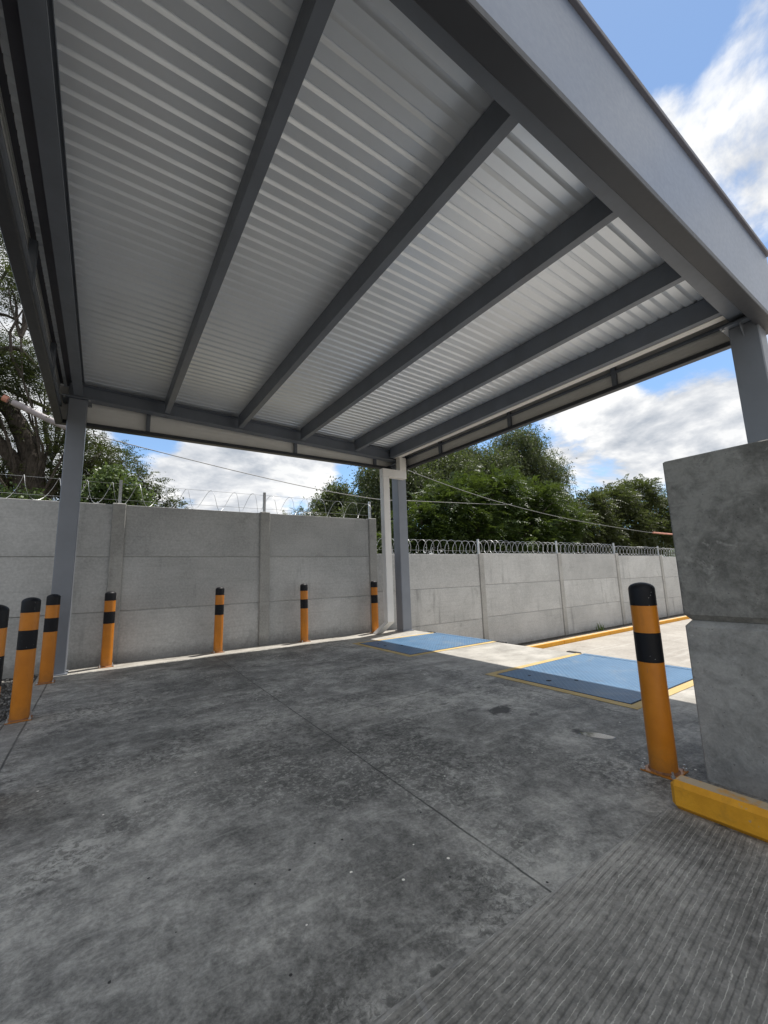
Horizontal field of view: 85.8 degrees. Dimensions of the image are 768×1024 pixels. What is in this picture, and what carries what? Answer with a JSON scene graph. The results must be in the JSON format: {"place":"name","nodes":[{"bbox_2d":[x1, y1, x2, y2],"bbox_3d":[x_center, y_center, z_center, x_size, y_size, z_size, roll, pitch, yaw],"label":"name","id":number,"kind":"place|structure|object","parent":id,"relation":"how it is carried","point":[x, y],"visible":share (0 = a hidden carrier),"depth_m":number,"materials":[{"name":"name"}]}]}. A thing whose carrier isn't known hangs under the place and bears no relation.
{"place":"outdoors","nodes":[
{"label":"outdoors","id":0,"kind":"place"},
{"bbox_2d":[0,674,38,730],"bbox_3d":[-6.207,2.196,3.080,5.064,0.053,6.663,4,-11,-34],"label":"gravel","id":1,"kind":"structure","parent":0,"point":[4,709],"depth_m":5.67,"materials":[{"name":"grey gravel"}]},
{"bbox_2d":[0,395,511,504],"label":"overhead cable","id":2,"kind":"object","parent":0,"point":[25,408],"visible":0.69,"depth_m":9.70,"materials":[{"name":"black rubber"}]},
{"bbox_2d":[0,630,767,1023],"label":"pavement","id":3,"kind":"structure","parent":0,"point":[338,830],"depth_m":2.50,"materials":[{"name":"concrete"}]},
{"bbox_2d":[0,604,9,690],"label":"bollard","id":4,"kind":"object","parent":3,"relation":"on","point":[4,614],"visible":1,"depth_m":2.98,"materials":[{"name":"orange metal"}]},
{"bbox_2d":[4,597,40,724],"bbox_3d":[-4.084,1.655,4.706,0.224,1.340,0.224,5,-12,-37],"label":"bollard","id":5,"kind":"object","parent":3,"relation":"on","point":[22,685],"visible":1,"depth_m":4.65,"materials":[{"name":"orange metal"}]},
{"bbox_2d":[35,594,60,684],"bbox_3d":[-5.223,1.964,6.456,0.224,1.340,0.224,5,-11,-34],"label":"bollard","id":6,"kind":"object","parent":3,"relation":"on","point":[49,641],"visible":1,"depth_m":6.40,"materials":[{"name":"orange metal"}]},
{"bbox_2d":[98,591,115,668],"bbox_3d":[-5.032,2.127,7.544,0.224,1.340,0.224,4,-11,-35],"label":"bollard","id":7,"kind":"object","parent":3,"relation":"on","point":[108,630],"visible":1,"depth_m":7.48,"materials":[{"name":"orange metal"}]},
{"bbox_2d":[211,587,224,653],"bbox_3d":[-3.469,2.253,8.683,0.224,1.340,0.224,5,-11,-34],"label":"bollard","id":8,"kind":"object","parent":3,"relation":"on","point":[218,620],"visible":1,"depth_m":8.62,"materials":[{"name":"orange metal"}]},
{"bbox_2d":[298,583,310,642],"bbox_3d":[-1.888,2.369,9.767,0.224,1.340,0.224,4,-11,-36],"label":"bollard","id":9,"kind":"object","parent":3,"relation":"on","point":[304,609],"visible":1,"depth_m":9.70,"materials":[{"name":"orange metal"}]},
{"bbox_2d":[370,581,378,632],"bbox_3d":[-0.248,2.488,10.872,0.224,1.340,0.224,4,-10,-34],"label":"bollard","id":10,"kind":"object","parent":3,"relation":"on","point":[374,607],"visible":0.81,"depth_m":10.81,"materials":[{"name":"orange metal"}]},
{"bbox_2d":[0,0,767,675],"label":"canopy","id":11,"kind":"object","parent":3,"relation":"on","point":[394,240],"visible":1,"depth_m":4.30,"materials":[{"name":"grey metal"}]},
{"bbox_2d":[352,633,494,656],"bbox_3d":[0.853,2.823,8.943,2.361,0.013,2.071,4,-11,-34],"label":"painted floor marking","id":12,"kind":"object","parent":3,"relation":"on","point":[416,645],"visible":1,"depth_m":8.78,"materials":[{"name":"blue paint"}]},
{"bbox_2d":[486,653,693,709],"bbox_3d":[3.020,2.260,5.780,2.361,0.013,2.081,4,-11,-34],"label":"painted floor marking","id":13,"kind":"object","parent":3,"relation":"on","point":[612,680],"visible":0.84,"depth_m":5.60,"materials":[{"name":"blue paint"}]},
{"bbox_2d":[579,732,615,738],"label":"puddle","id":14,"kind":"object","parent":3,"relation":"on","point":[596,735],"visible":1,"depth_m":3.64,"materials":[{"name":"liquid"}]},
{"bbox_2d":[628,582,688,780],"bbox_3d":[1.994,1.202,3.073,0.224,1.340,0.224,4,-11,-34],"label":"bollard","id":15,"kind":"object","parent":3,"relation":"on","point":[660,740],"visible":0.97,"depth_m":3.00,"materials":[{"name":"orange metal"}]},
{"bbox_2d":[670,775,767,842],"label":"kerb","id":16,"kind":"structure","parent":3,"relation":"on","point":[744,814],"depth_m":2.33,"materials":[{"name":"yellow paint"}]},
{"bbox_2d":[0,0,767,553],"label":"sky","id":17,"kind":"structure","parent":0,"point":[704,63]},
{"bbox_2d":[407,470,672,534],"bbox_3d":[8.915,-0.663,20.925,30.003,2.968,0.106,4,-11,-34],"label":"overhead cable","id":18,"kind":"object","parent":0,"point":[547,514],"visible":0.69,"depth_m":19.84,"materials":[{"name":"black rubber"}]},
{"bbox_2d":[370,807,767,1023],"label":"raked pavement","id":19,"kind":"structure","parent":0,"point":[661,918],"depth_m":1.59,"materials":[{"name":"concrete"}]},
{"bbox_2d":[514,614,685,645],"bbox_3d":[16.797,5.507,22.028,38.980,0.300,0.860,4,-11,-34],"label":"soil strip","id":20,"kind":"object","parent":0,"point":[575,634],"depth_m":15.90,"materials":[{"name":"brown soil"}]},
{"bbox_2d":[596,622,604,630],"bbox_3d":[8.774,4.625,16.791,0.672,0.352,0.241,7,-12,-44],"label":"weed","id":21,"kind":"object","parent":20,"relation":"on","point":[599,629],"visible":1,"depth_m":16.76,"materials":[{"name":"green plant"}]},
{"bbox_2d":[544,619,691,667],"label":"yard pavement","id":22,"kind":"structure","parent":0,"point":[674,644],"depth_m":13.51,"materials":[{"name":"concrete"}]},
{"bbox_2d":[528,616,689,648],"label":"kerb","id":23,"kind":"structure","parent":22,"relation":"on","point":[583,637],"depth_m":15.20,"materials":[{"name":"yellow paint"}]},
{"bbox_2d":[685,620,767,799],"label":"concrete block","id":24,"kind":"structure","parent":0,"point":[729,664],"depth_m":2.73,"materials":[{"name":"grey concrete"}]},
{"bbox_2d":[663,439,767,623],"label":"concrete block","id":25,"kind":"structure","parent":24,"relation":"on","point":[718,504],"depth_m":2.83,"materials":[{"name":"grey concrete"}]},
{"bbox_3d":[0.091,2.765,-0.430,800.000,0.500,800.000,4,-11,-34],"label":"ground","id":26,"kind":"structure","parent":0,"visible":0},
{"bbox_2d":[0,231,151,500],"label":"mesquite tree","id":27,"kind":"object","parent":26,"relation":"on","point":[30,457],"visible":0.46,"depth_m":10.36,"materials":[{"name":"green plant"}]},
{"bbox_2d":[0,461,163,506],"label":"shrub","id":28,"kind":"object","parent":26,"relation":"on","point":[110,476],"visible":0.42,"depth_m":10.00,"materials":[{"name":"green plant"}]},
{"bbox_2d":[0,432,193,508],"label":"mesquite tree","id":29,"kind":"object","parent":26,"relation":"on","point":[145,475],"visible":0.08,"depth_m":13.07,"materials":[{"name":"green plant"}]},
{"bbox_2d":[0,498,378,678],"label":"perimeter wall","id":30,"kind":"structure","parent":26,"relation":"on","point":[163,573],"depth_m":8.74,"materials":[{"name":"concrete"}]},
{"bbox_2d":[0,474,371,517],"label":"razor wire","id":31,"kind":"object","parent":30,"relation":"on","point":[120,483],"visible":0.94,"depth_m":9.11,"materials":[{"name":"metal"}]},
{"bbox_2d":[282,506,332,516],"bbox_3d":[-4.775,3.094,25.527,4.470,7.191,2.537,4,-11,-34],"label":"mesquite tree","id":32,"kind":"object","parent":26,"relation":"on","point":[302,508],"visible":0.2,"depth_m":26.02,"materials":[{"name":"green plant"}]},
{"bbox_2d":[303,475,367,517],"bbox_3d":[-2.824,2.308,29.613,6.541,10.019,4.479,4,-11,-34],"label":"pepper tree","id":33,"kind":"object","parent":26,"relation":"on","point":[331,497],"visible":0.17,"depth_m":28.90,"materials":[{"name":"green plant"}]},
{"bbox_2d":[326,424,578,552],"bbox_3d":[6.952,-0.302,30.022,24.465,14.841,8.499,4,-11,-34],"label":"pepper tree","id":34,"kind":"object","parent":26,"relation":"on","point":[527,455],"visible":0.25,"depth_m":28.84,"materials":[{"name":"green plant"}]},
{"bbox_2d":[376,462,596,553],"bbox_3d":[6.591,1.545,23.670,17.895,9.030,5.588,4,-11,-34],"label":"acacia tree","id":35,"kind":"object","parent":26,"relation":"on","point":[506,524],"visible":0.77,"depth_m":22.27,"materials":[{"name":"green plant"}]},
{"bbox_2d":[377,553,683,643],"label":"perimeter wall","id":36,"kind":"structure","parent":26,"relation":"on","point":[509,598],"depth_m":14.85,"materials":[{"name":"concrete"}]},
{"bbox_2d":[377,538,674,556],"bbox_3d":[10.648,1.810,18.964,26.078,0.770,0.403,4,-11,-34],"label":"razor wire","id":37,"kind":"object","parent":36,"relation":"on","point":[556,547],"visible":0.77,"depth_m":16.39,"materials":[{"name":"metal"}]},
{"bbox_2d":[563,473,674,556],"bbox_3d":[21.191,1.905,34.991,21.061,10.917,6.466,4,-11,-34],"label":"mesquite tree","id":38,"kind":"object","parent":26,"relation":"on","point":[619,506],"visible":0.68,"depth_m":32.73,"materials":[{"name":"green plant"}]}
]}

